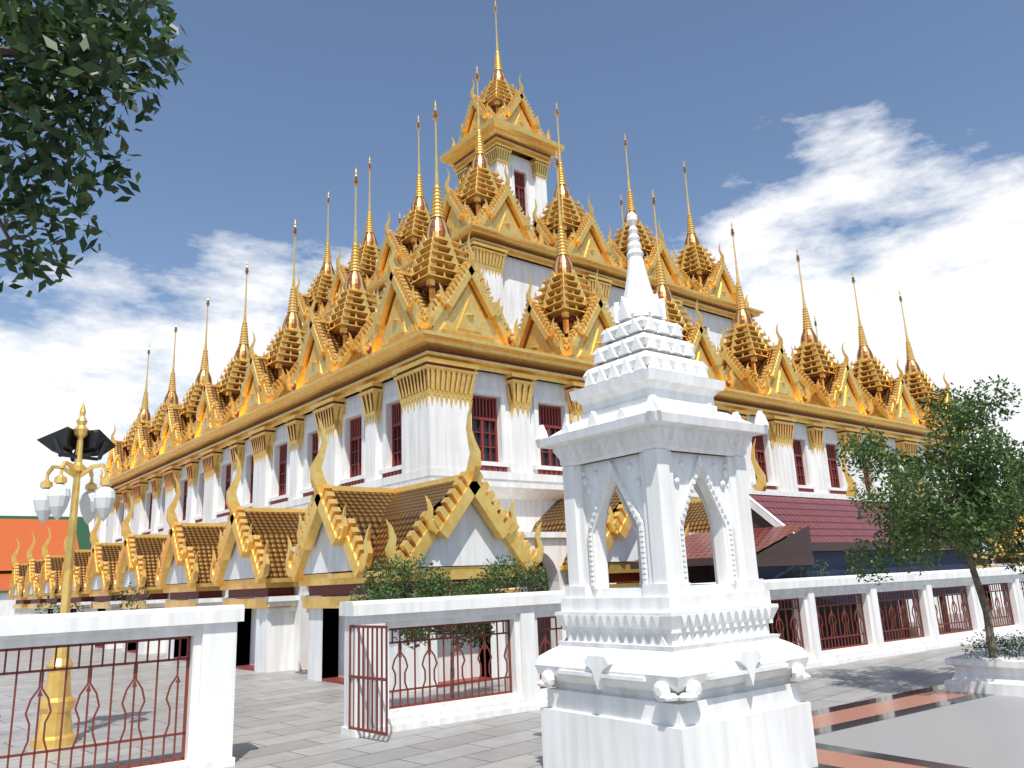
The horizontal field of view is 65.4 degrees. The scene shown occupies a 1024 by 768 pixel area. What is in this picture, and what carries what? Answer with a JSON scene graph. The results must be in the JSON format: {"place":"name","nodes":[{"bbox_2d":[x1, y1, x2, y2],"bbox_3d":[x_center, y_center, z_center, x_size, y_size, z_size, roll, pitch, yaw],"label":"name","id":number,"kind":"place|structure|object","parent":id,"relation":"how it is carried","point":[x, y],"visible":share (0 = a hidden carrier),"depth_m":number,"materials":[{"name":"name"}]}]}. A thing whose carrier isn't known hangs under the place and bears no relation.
{"place":"outdoors","nodes":[
{"label":"outdoors","id":0,"kind":"place"},
{"bbox_2d":[0,606,1023,767],"bbox_3d":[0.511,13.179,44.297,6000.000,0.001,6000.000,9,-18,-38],"label":"ground","id":1,"kind":"structure","parent":0,"point":[289,719],"depth_m":14.50,"materials":[{"name":"grey stone"}]},
{"bbox_2d":[0,516,93,615],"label":"buildings","id":2,"kind":"structure","parent":1,"relation":"on","point":[21,529],"depth_m":78.64,"materials":[{"name":"orange tile"}]},
{"bbox_2d":[29,402,115,749],"bbox_3d":[-7.351,2.995,13.216,1.266,5.550,1.142,9,-18,-38],"label":"lamp","id":3,"kind":"object","parent":1,"relation":"on","point":[82,440],"visible":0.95,"depth_m":13.32,"materials":[{"name":"gold metal"}]},
{"bbox_2d":[0,0,1023,697],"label":"vegetation","id":4,"kind":"object","parent":1,"relation":"on","point":[978,514],"visible":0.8,"depth_m":5.54,"materials":[{"name":"green plant"}]},
{"bbox_2d":[0,566,1023,767],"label":"walls","id":5,"kind":"structure","parent":1,"relation":"on","point":[211,631],"depth_m":12.88,"materials":[{"name":"white paint"}]},
{"bbox_2d":[0,636,190,767],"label":"grille","id":6,"kind":"object","parent":5,"relation":"on","point":[90,667],"visible":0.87,"depth_m":10.09,"materials":[{"name":"red metal"}]},
{"bbox_2d":[389,620,511,708],"bbox_3d":[-1.040,4.725,13.575,2.450,1.250,0.024,7,-17,-33],"label":"grille","id":7,"kind":"object","parent":5,"relation":"on","point":[429,651],"visible":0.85,"depth_m":13.56,"materials":[{"name":"red metal"}]},
{"bbox_2d":[537,616,566,688],"bbox_3d":[1.407,5.021,15.195,2.450,1.250,0.024,7,-17,-33],"label":"grille","id":8,"kind":"object","parent":5,"relation":"on","point":[545,640],"visible":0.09,"depth_m":14.75,"materials":[{"name":"red metal"}]},
{"bbox_2d":[771,598,804,649],"bbox_3d":[5.941,5.569,18.196,2.080,1.250,0.024,7,-17,-33],"label":"grille","id":9,"kind":"object","parent":5,"relation":"on","point":[792,617],"visible":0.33,"depth_m":18.58,"materials":[{"name":"red metal"}]},
{"bbox_2d":[815,593,867,650],"bbox_3d":[8.024,5.821,19.574,2.100,1.250,0.024,7,-17,-33],"label":"grille","id":10,"kind":"object","parent":5,"relation":"on","point":[844,625],"visible":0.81,"depth_m":19.63,"materials":[{"name":"red metal"}]},
{"bbox_2d":[877,589,924,641],"bbox_3d":[10.160,6.079,20.988,2.150,1.250,0.024,7,-17,-33],"label":"grille","id":11,"kind":"object","parent":5,"relation":"on","point":[903,620],"visible":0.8,"depth_m":21.05,"materials":[{"name":"red metal"}]},
{"bbox_2d":[932,586,972,634],"bbox_3d":[12.284,6.336,22.394,2.090,1.250,0.025,7,-17,-33],"label":"grille","id":12,"kind":"object","parent":5,"relation":"on","point":[956,614],"visible":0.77,"depth_m":22.48,"materials":[{"name":"red metal"}]},
{"bbox_2d":[982,583,1014,627],"bbox_3d":[14.329,6.583,23.748,2.100,1.250,0.024,7,-17,-33],"label":"grille","id":13,"kind":"object","parent":5,"relation":"on","point":[998,608],"visible":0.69,"depth_m":23.95,"materials":[{"name":"red metal"}]},
{"bbox_2d":[14,116,1023,691],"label":"temple building","id":14,"kind":"structure","parent":1,"relation":"on","point":[310,640],"depth_m":26.08,"materials":[{"name":"white paint"}]},
{"bbox_2d":[8,539,30,608],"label":"porch","id":15,"kind":"object","parent":14,"relation":"on","point":[17,580],"visible":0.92,"depth_m":53.96,"materials":[{"name":"gold metal"}]},
{"bbox_2d":[23,533,45,608],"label":"porch","id":16,"kind":"object","parent":14,"relation":"on","point":[31,581],"visible":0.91,"depth_m":49.78,"materials":[{"name":"gold metal"}]},
{"bbox_2d":[37,525,64,608],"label":"porch","id":17,"kind":"object","parent":14,"relation":"on","point":[50,574],"visible":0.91,"depth_m":45.98,"materials":[{"name":"gold metal"}]},
{"bbox_2d":[59,537,94,608],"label":"gabled roof","id":18,"kind":"structure","parent":14,"relation":"on","point":[81,558],"depth_m":40.96,"materials":[{"name":"gold metal"}]},
{"bbox_2d":[83,516,125,608],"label":"gabled roof","id":19,"kind":"structure","parent":14,"relation":"on","point":[100,570],"depth_m":37.06,"materials":[{"name":"gold metal"}]},
{"bbox_2d":[110,491,121,513],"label":"column capital","id":20,"kind":"object","parent":14,"relation":"on","point":[117,500],"visible":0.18,"depth_m":47.29,"materials":[{"name":"gold metal"}]},
{"bbox_2d":[115,500,123,541],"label":"window","id":21,"kind":"structure","parent":14,"relation":"on","point":[118,539],"depth_m":47.00,"materials":[{"name":"white paint"}]},
{"bbox_2d":[100,344,150,479],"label":"mondop","id":22,"kind":"structure","parent":14,"relation":"on","point":[116,458],"depth_m":48.10,"materials":[{"name":"gold metal"}]},
{"bbox_2d":[121,486,132,509],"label":"column capital","id":23,"kind":"object","parent":14,"relation":"attached to","point":[127,491],"visible":0.84,"depth_m":45.59,"materials":[{"name":"gold metal"}]},
{"bbox_2d":[130,496,133,529],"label":"window","id":24,"kind":"structure","parent":14,"relation":"on","point":[131,517],"depth_m":45.02,"materials":[{"name":"white paint"}]},
{"bbox_2d":[131,480,148,505],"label":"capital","id":25,"kind":"object","parent":14,"relation":"on","point":[139,488],"visible":0.93,"depth_m":43.34,"materials":[{"name":"gold metal"}]},
{"bbox_2d":[113,494,167,608],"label":"gabled roof","id":26,"kind":"structure","parent":14,"relation":"on","point":[139,555],"depth_m":32.83,"materials":[{"name":"gold metal"}]},
{"bbox_2d":[141,489,152,534],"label":"window","id":27,"kind":"structure","parent":14,"relation":"on","point":[145,532],"depth_m":42.94,"materials":[{"name":"white paint"}]},
{"bbox_2d":[123,321,186,473],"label":"mondop","id":28,"kind":"structure","parent":14,"relation":"on","point":[142,444],"depth_m":44.05,"materials":[{"name":"gold metal"}]},
{"bbox_2d":[149,474,162,499],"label":"column capital","id":29,"kind":"object","parent":14,"relation":"attached to","point":[156,481],"visible":0.92,"depth_m":41.45,"materials":[{"name":"gold metal"}]},
{"bbox_2d":[156,484,164,531],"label":"window","id":30,"kind":"structure","parent":14,"relation":"on","point":[160,528],"depth_m":40.84,"materials":[{"name":"white paint"}]},
{"bbox_2d":[162,466,181,494],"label":"column capital","id":31,"kind":"object","parent":14,"relation":"on","point":[170,472],"visible":0.89,"depth_m":39.17,"materials":[{"name":"gold metal"}]},
{"bbox_2d":[177,475,187,522],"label":"window","id":32,"kind":"structure","parent":14,"relation":"on","point":[181,479],"depth_m":38.72,"materials":[{"name":"white paint"}]},
{"bbox_2d":[152,293,222,458],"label":"spire","id":33,"kind":"structure","parent":14,"relation":"on","point":[174,429],"depth_m":40.01,"materials":[{"name":"gold metal"}]},
{"bbox_2d":[155,475,225,607],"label":"gabled roof","id":34,"kind":"structure","parent":14,"relation":"on","point":[182,576],"depth_m":28.33,"materials":[{"name":"gold metal"}]},
{"bbox_2d":[184,459,199,487],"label":"column capital","id":35,"kind":"object","parent":14,"relation":"attached to","point":[192,466],"visible":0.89,"depth_m":37.23,"materials":[{"name":"gold metal"}]},
{"bbox_2d":[193,469,203,522],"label":"window","id":36,"kind":"structure","parent":14,"relation":"on","point":[197,518],"depth_m":36.60,"materials":[{"name":"white paint"}]},
{"bbox_2d":[200,448,223,481],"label":"column capital","id":37,"kind":"object","parent":14,"relation":"on","point":[211,459],"visible":0.97,"depth_m":34.92,"materials":[{"name":"gold metal"}]},
{"bbox_2d":[186,261,251,448],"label":"spire","id":38,"kind":"structure","parent":14,"relation":"on","point":[213,408],"depth_m":35.98,"materials":[{"name":"gold metal"}]},
{"bbox_2d":[215,458,232,517],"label":"window","id":39,"kind":"structure","parent":14,"relation":"on","point":[226,511],"depth_m":34.48,"materials":[{"name":"white paint"}]},
{"bbox_2d":[227,439,245,471],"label":"column capital","id":40,"kind":"object","parent":14,"relation":"attached to","point":[237,446],"visible":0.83,"depth_m":33.05,"materials":[{"name":"gold metal"}]},
{"bbox_2d":[242,450,253,506],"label":"window","id":41,"kind":"structure","parent":14,"relation":"on","point":[248,453],"depth_m":32.46,"materials":[{"name":"white paint"}]},
{"bbox_2d":[210,451,307,607],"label":"gabled roof","id":42,"kind":"structure","parent":14,"relation":"on","point":[253,543],"depth_m":23.94,"materials":[{"name":"gold metal"}]},
{"bbox_2d":[248,426,276,463],"bbox_3d":[-9.678,2.442,31.145,0.720,1.280,1.620,9,-18,-38],"label":"column capital","id":43,"kind":"object","parent":14,"relation":"on","point":[262,439],"visible":0.96,"depth_m":30.73,"materials":[{"name":"gold metal"}]},
{"bbox_2d":[230,220,314,426],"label":"spire","id":44,"kind":"structure","parent":14,"relation":"on","point":[265,379],"depth_m":31.96,"materials":[{"name":"gold metal"}]},
{"bbox_2d":[268,436,289,504],"bbox_3d":[-8.585,3.401,29.910,0.410,2.700,1.750,9,-18,-38],"label":"window","id":45,"kind":"structure","parent":14,"relation":"on","point":[284,466],"depth_m":30.16,"materials":[{"name":"white paint"}]},
{"bbox_2d":[283,414,305,452],"bbox_3d":[-7.854,1.853,29.063,0.620,1.280,1.020,9,-18,-38],"label":"column capital","id":46,"kind":"object","parent":14,"relation":"attached to","point":[294,425],"visible":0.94,"depth_m":28.80,"materials":[{"name":"gold metal"}]},
{"bbox_2d":[300,426,317,496],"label":"window","id":47,"kind":"structure","parent":14,"relation":"on","point":[306,491],"depth_m":28.24,"materials":[{"name":"white paint"}]},
{"bbox_2d":[296,191,334,324],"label":"mondop","id":48,"kind":"structure","parent":14,"relation":"on","point":[321,284],"depth_m":49.09,"materials":[{"name":"gold metal"}]},
{"bbox_2d":[311,397,346,441],"bbox_3d":[-6.113,1.253,26.926,0.720,1.280,1.620,9,-18,-38],"label":"column capital","id":49,"kind":"object","parent":14,"relation":"on","point":[329,412],"visible":0.79,"depth_m":26.51,"materials":[{"name":"gold metal"}]},
{"bbox_2d":[285,417,395,607],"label":"gabled roof","id":50,"kind":"structure","parent":14,"relation":"on","point":[338,528],"depth_m":19.85,"materials":[{"name":"gold metal"}]},
{"bbox_2d":[285,170,396,397],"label":"spire","id":51,"kind":"structure","parent":14,"relation":"on","point":[331,343],"depth_m":27.90,"materials":[{"name":"gold metal"}]},
{"bbox_2d":[319,157,380,314],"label":"mondop","id":52,"kind":"structure","parent":14,"relation":"on","point":[369,249],"depth_m":45.19,"materials":[{"name":"gold metal"}]},
{"bbox_2d":[338,408,364,485],"bbox_3d":[-5.027,2.214,25.698,0.410,2.700,1.750,9,-18,-38],"label":"window","id":53,"kind":"structure","parent":14,"relation":"on","point":[357,450],"depth_m":25.94,"materials":[{"name":"white paint"}]},
{"bbox_2d":[356,381,383,426],"bbox_3d":[-4.339,0.680,24.904,0.620,1.280,1.020,9,-18,-38],"label":"column capital","id":54,"kind":"object","parent":14,"relation":"attached to","point":[370,395],"visible":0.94,"depth_m":24.65,"materials":[{"name":"gold metal"}]},
{"bbox_2d":[378,394,401,477],"bbox_3d":[-3.354,1.657,23.720,0.410,2.700,1.750,9,-18,-38],"label":"window","id":55,"kind":"structure","parent":14,"relation":"on","point":[394,469],"depth_m":24.08,"materials":[{"name":"white paint"}]},
{"bbox_2d":[366,116,430,285],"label":"spire","id":56,"kind":"structure","parent":14,"relation":"on","point":[411,231],"depth_m":41.04,"materials":[{"name":"gold metal"}]},
{"bbox_2d":[391,357,479,412],"bbox_3d":[-2.212,0.170,23.195,1.870,1.280,1.870,9,-18,-38],"label":"column capital","id":57,"kind":"object","parent":14,"relation":"on","point":[419,380],"visible":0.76,"depth_m":22.61,"materials":[{"name":"gold metal"}]},
{"bbox_2d":[328,400,543,598],"bbox_3d":[-1.878,3.013,19.770,4.491,4.720,3.590,9,-18,-38],"label":"porch","id":58,"kind":"object","parent":14,"relation":"on","point":[463,518],"visible":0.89,"depth_m":18.66,"materials":[{"name":"gold metal"}]},
{"bbox_2d":[359,101,520,355],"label":"spire","id":59,"kind":"structure","parent":14,"relation":"on","point":[438,285],"depth_m":23.72,"materials":[{"name":"gold metal"}]},
{"bbox_2d":[455,164,470,186],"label":"column capital","id":60,"kind":"object","parent":14,"relation":"on","point":[460,171],"visible":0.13,"depth_m":50.67,"materials":[{"name":"gold metal"}]},
{"bbox_2d":[459,241,507,277],"bbox_3d":[-1.487,-5.169,35.123,1.920,1.280,1.920,9,-18,-38],"label":"cap","id":61,"kind":"object","parent":14,"relation":"on","point":[489,257],"visible":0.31,"depth_m":34.48,"materials":[{"name":"gold metal"}]},
{"bbox_2d":[471,388,512,471],"bbox_3d":[-0.817,1.494,23.492,1.750,2.700,0.410,9,-18,-38],"label":"window","id":62,"kind":"structure","parent":14,"relation":"on","point":[484,419],"depth_m":23.75,"materials":[{"name":"white"}]},
{"bbox_2d":[442,67,543,261],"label":"spire","id":63,"kind":"structure","parent":14,"relation":"on","point":[482,195],"depth_m":36.67,"materials":[{"name":"gold metal"}]},
{"bbox_2d":[484,142,512,166],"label":"cap","id":64,"kind":"object","parent":14,"relation":"on","point":[496,151],"visible":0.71,"depth_m":48.32,"materials":[{"name":"gold metal"}]},
{"bbox_2d":[451,1,550,162],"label":"spire","id":65,"kind":"structure","parent":14,"relation":"on","point":[501,98],"depth_m":50.54,"materials":[{"name":"gold metal"}]},
{"bbox_2d":[511,166,529,216],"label":"window","id":66,"kind":"structure","parent":14,"relation":"on","point":[518,185],"depth_m":49.37,"materials":[{"name":"white paint"}]},
{"bbox_2d":[504,372,537,416],"bbox_3d":[0.230,0.388,24.495,1.020,1.280,0.620,9,-18,-38],"label":"column capital","id":67,"kind":"object","parent":14,"relation":"attached to","point":[520,388],"visible":0.95,"depth_m":24.31,"materials":[{"name":"gold metal"}]},
{"bbox_2d":[530,157,549,181],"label":"cap","id":68,"kind":"object","parent":14,"relation":"on","point":[540,167],"visible":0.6,"depth_m":50.14,"materials":[{"name":"gold metal"}]},
{"bbox_2d":[532,397,569,475],"bbox_3d":[1.236,1.813,25.138,1.750,2.700,0.410,9,-18,-38],"label":"window","id":69,"kind":"structure","parent":14,"relation":"on","point":[547,461],"depth_m":25.23,"materials":[{"name":"white"}]},
{"bbox_2d":[499,151,615,384],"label":"spire","id":70,"kind":"structure","parent":14,"relation":"on","point":[567,315],"depth_m":27.05,"materials":[{"name":"gold metal"}]},
{"bbox_2d":[563,381,584,422],"bbox_3d":[2.392,0.708,26.165,1.620,1.280,0.720,9,-18,-38],"label":"column capital","id":71,"kind":"object","parent":14,"relation":"on","point":[574,408],"visible":0.32,"depth_m":25.69,"materials":[{"name":"gold metal"}]},
{"bbox_2d":[527,102,623,276],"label":"spire","id":72,"kind":"structure","parent":14,"relation":"on","point":[583,235],"depth_m":40.05,"materials":[{"name":"gold metal"}]},
{"bbox_2d":[582,274,612,304],"bbox_3d":[4.136,-4.481,38.878,1.620,1.280,0.720,9,-18,-38],"label":"cap","id":73,"kind":"object","parent":14,"relation":"on","point":[605,284],"visible":0.53,"depth_m":38.78,"materials":[{"name":"gold metal"}]},
{"bbox_2d":[527,492,688,587],"bbox_3d":[2.615,3.711,23.371,4.491,4.720,3.590,9,-18,-38],"label":"porch","id":74,"kind":"object","parent":14,"relation":"on","point":[621,538],"visible":0.27,"depth_m":21.82,"materials":[{"name":"gold metal"}]},
{"bbox_2d":[620,195,623,224],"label":"spire","id":75,"kind":"structure","parent":14,"relation":"on","point":[621,202],"depth_m":53.52,"materials":[{"name":"gold"}]},
{"bbox_2d":[607,134,690,288],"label":"spire","id":76,"kind":"structure","parent":14,"relation":"on","point":[619,246],"depth_m":43.50,"materials":[{"name":"gold metal"}]},
{"bbox_2d":[674,299,682,304],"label":"column capital","id":77,"kind":"object","parent":14,"relation":"on","point":[677,301],"visible":0.04,"depth_m":42.39,"materials":[{"name":"gold metal"}]},
{"bbox_2d":[651,189,735,387],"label":"spire","id":78,"kind":"structure","parent":14,"relation":"on","point":[695,335],"depth_m":30.68,"materials":[{"name":"gold metal"}]},
{"bbox_2d":[690,320,710,340],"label":"window","id":79,"kind":"structure","parent":14,"relation":"on","point":[705,325],"depth_m":44.22,"materials":[{"name":"white paint"}]},
{"bbox_2d":[672,162,748,318],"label":"spire","id":80,"kind":"structure","parent":14,"relation":"on","point":[702,269],"depth_m":46.74,"materials":[{"name":"gold metal"}]},
{"bbox_2d":[684,438,766,532],"bbox_3d":[7.108,4.408,26.972,4.491,4.720,3.590,9,-18,-38],"label":"porch","id":81,"kind":"object","parent":14,"relation":"on","point":[696,520],"visible":0.06,"depth_m":26.32,"materials":[{"name":"gold metal"}]},
{"bbox_2d":[726,409,750,420],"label":"column capital","id":82,"kind":"object","parent":14,"relation":"attached to","point":[744,414],"visible":0.1,"depth_m":31.40,"materials":[{"name":"gold metal"}]},
{"bbox_2d":[712,222,811,415],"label":"spire","id":83,"kind":"structure","parent":14,"relation":"on","point":[754,358],"depth_m":33.78,"materials":[{"name":"gold metal"}]},
{"bbox_2d":[748,431,777,489],"bbox_3d":[9.982,3.171,32.146,1.750,2.700,0.410,9,-18,-38],"label":"window","id":84,"kind":"structure","parent":14,"relation":"on","point":[760,455],"depth_m":32.44,"materials":[{"name":"white paint"}]},
{"bbox_2d":[766,415,796,448],"bbox_3d":[11.146,2.067,33.180,1.620,1.280,0.720,9,-18,-38],"label":"column capital","id":85,"kind":"object","parent":14,"relation":"on","point":[781,429],"visible":0.94,"depth_m":32.85,"materials":[{"name":"gold metal"}]},
{"bbox_2d":[793,434,816,491],"bbox_3d":[12.167,3.510,33.897,1.750,2.700,0.410,9,-18,-38],"label":"window","id":86,"kind":"structure","parent":14,"relation":"on","point":[800,474],"depth_m":34.20,"materials":[{"name":"white paint"}]},
{"bbox_2d":[805,423,825,453],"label":"column capital","id":87,"kind":"object","parent":14,"relation":"attached to","point":[815,431],"visible":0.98,"depth_m":34.76,"materials":[{"name":"gold metal"}]},
{"bbox_2d":[789,248,873,428],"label":"spire","id":88,"kind":"structure","parent":14,"relation":"on","point":[833,384],"depth_m":37.14,"materials":[{"name":"gold metal"}]},
{"bbox_2d":[823,439,846,493],"bbox_3d":[14.359,3.850,35.654,1.750,2.700,0.410,9,-18,-38],"label":"window","id":89,"kind":"structure","parent":14,"relation":"on","point":[832,475],"depth_m":35.80,"materials":[{"name":"white paint"}]},
{"bbox_2d":[835,427,863,455],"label":"column capital","id":90,"kind":"object","parent":14,"relation":"on","point":[841,432],"visible":0.32,"depth_m":36.29,"materials":[{"name":"gold metal"}]},
{"bbox_2d":[842,455,856,496],"bbox_3d":[11.601,5.106,30.572,4.491,4.720,3.590,9,-18,-38],"label":"roof finial","id":91,"kind":"object","parent":14,"relation":"on","point":[849,480],"visible":0.05,"depth_m":29.58,"materials":[{"name":"gold metal"}]},
{"bbox_2d":[861,444,879,496],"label":"window","id":92,"kind":"structure","parent":14,"relation":"on","point":[874,484],"depth_m":37.66,"materials":[{"name":"red"}]},
{"bbox_2d":[831,272,925,434],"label":"spire","id":93,"kind":"structure","parent":14,"relation":"on","point":[892,398],"depth_m":40.53,"materials":[{"name":"gold metal"}]},
{"bbox_2d":[871,433,887,458],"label":"column capital","id":94,"kind":"object","parent":14,"relation":"attached to","point":[883,435],"visible":0.14,"depth_m":38.32,"materials":[{"name":"gold metal"}]},
{"bbox_2d":[885,448,902,494],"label":"window","id":95,"kind":"structure","parent":14,"relation":"on","point":[900,466],"depth_m":39.37,"materials":[{"name":"red"}]},
{"bbox_2d":[895,437,918,460],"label":"column capital","id":96,"kind":"object","parent":14,"relation":"on","point":[902,443],"visible":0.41,"depth_m":39.87,"materials":[{"name":"gold metal"}]},
{"bbox_2d":[887,291,968,442],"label":"spire","id":97,"kind":"structure","parent":14,"relation":"on","point":[918,383],"depth_m":44.40,"materials":[{"name":"gold metal"}]},
{"bbox_2d":[922,442,937,460],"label":"column capital","id":98,"kind":"object","parent":14,"relation":"attached to","point":[923,444],"visible":0.08,"depth_m":41.76,"materials":[{"name":"gold metal"}]},
{"bbox_2d":[947,474,1002,568],"bbox_3d":[20.588,6.501,37.773,4.491,4.720,3.590,9,-18,-38],"label":"porch","id":99,"kind":"object","parent":14,"relation":"on","point":[986,560],"visible":0.04,"depth_m":37.03,"materials":[{"name":"gold metal"}]},
{"bbox_2d":[994,507,1023,565],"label":"porch","id":100,"kind":"object","parent":14,"relation":"on","point":[1003,539],"visible":0.14,"depth_m":39.44,"materials":[{"name":"gold metal"}]},
{"bbox_2d":[535,211,817,767],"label":"shrine","id":101,"kind":"object","parent":1,"relation":"on","point":[665,663],"visible":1,"depth_m":9.31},
{"bbox_2d":[630,490,974,644],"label":"building","id":102,"kind":"structure","parent":1,"relation":"on","point":[792,530],"depth_m":21.68,"materials":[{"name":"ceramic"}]},
{"bbox_2d":[811,650,1023,767],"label":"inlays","id":103,"kind":"object","parent":1,"relation":"on","point":[978,731],"visible":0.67,"depth_m":11.32,"materials":[{"name":"stone"}]},
{"bbox_2d":[895,459,941,626],"bbox_3d":[14.889,5.752,29.374,1.195,6.105,1.396,-2,-14,-2],"label":"lamp","id":104,"kind":"object","parent":1,"relation":"on","point":[910,497],"visible":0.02,"depth_m":29.45,"materials":[{"name":"gold metal"}]},
{"bbox_2d":[0,0,1023,516],"label":"sky","id":105,"kind":"structure","parent":0,"point":[881,142],"materials":[{"name":"blue"}]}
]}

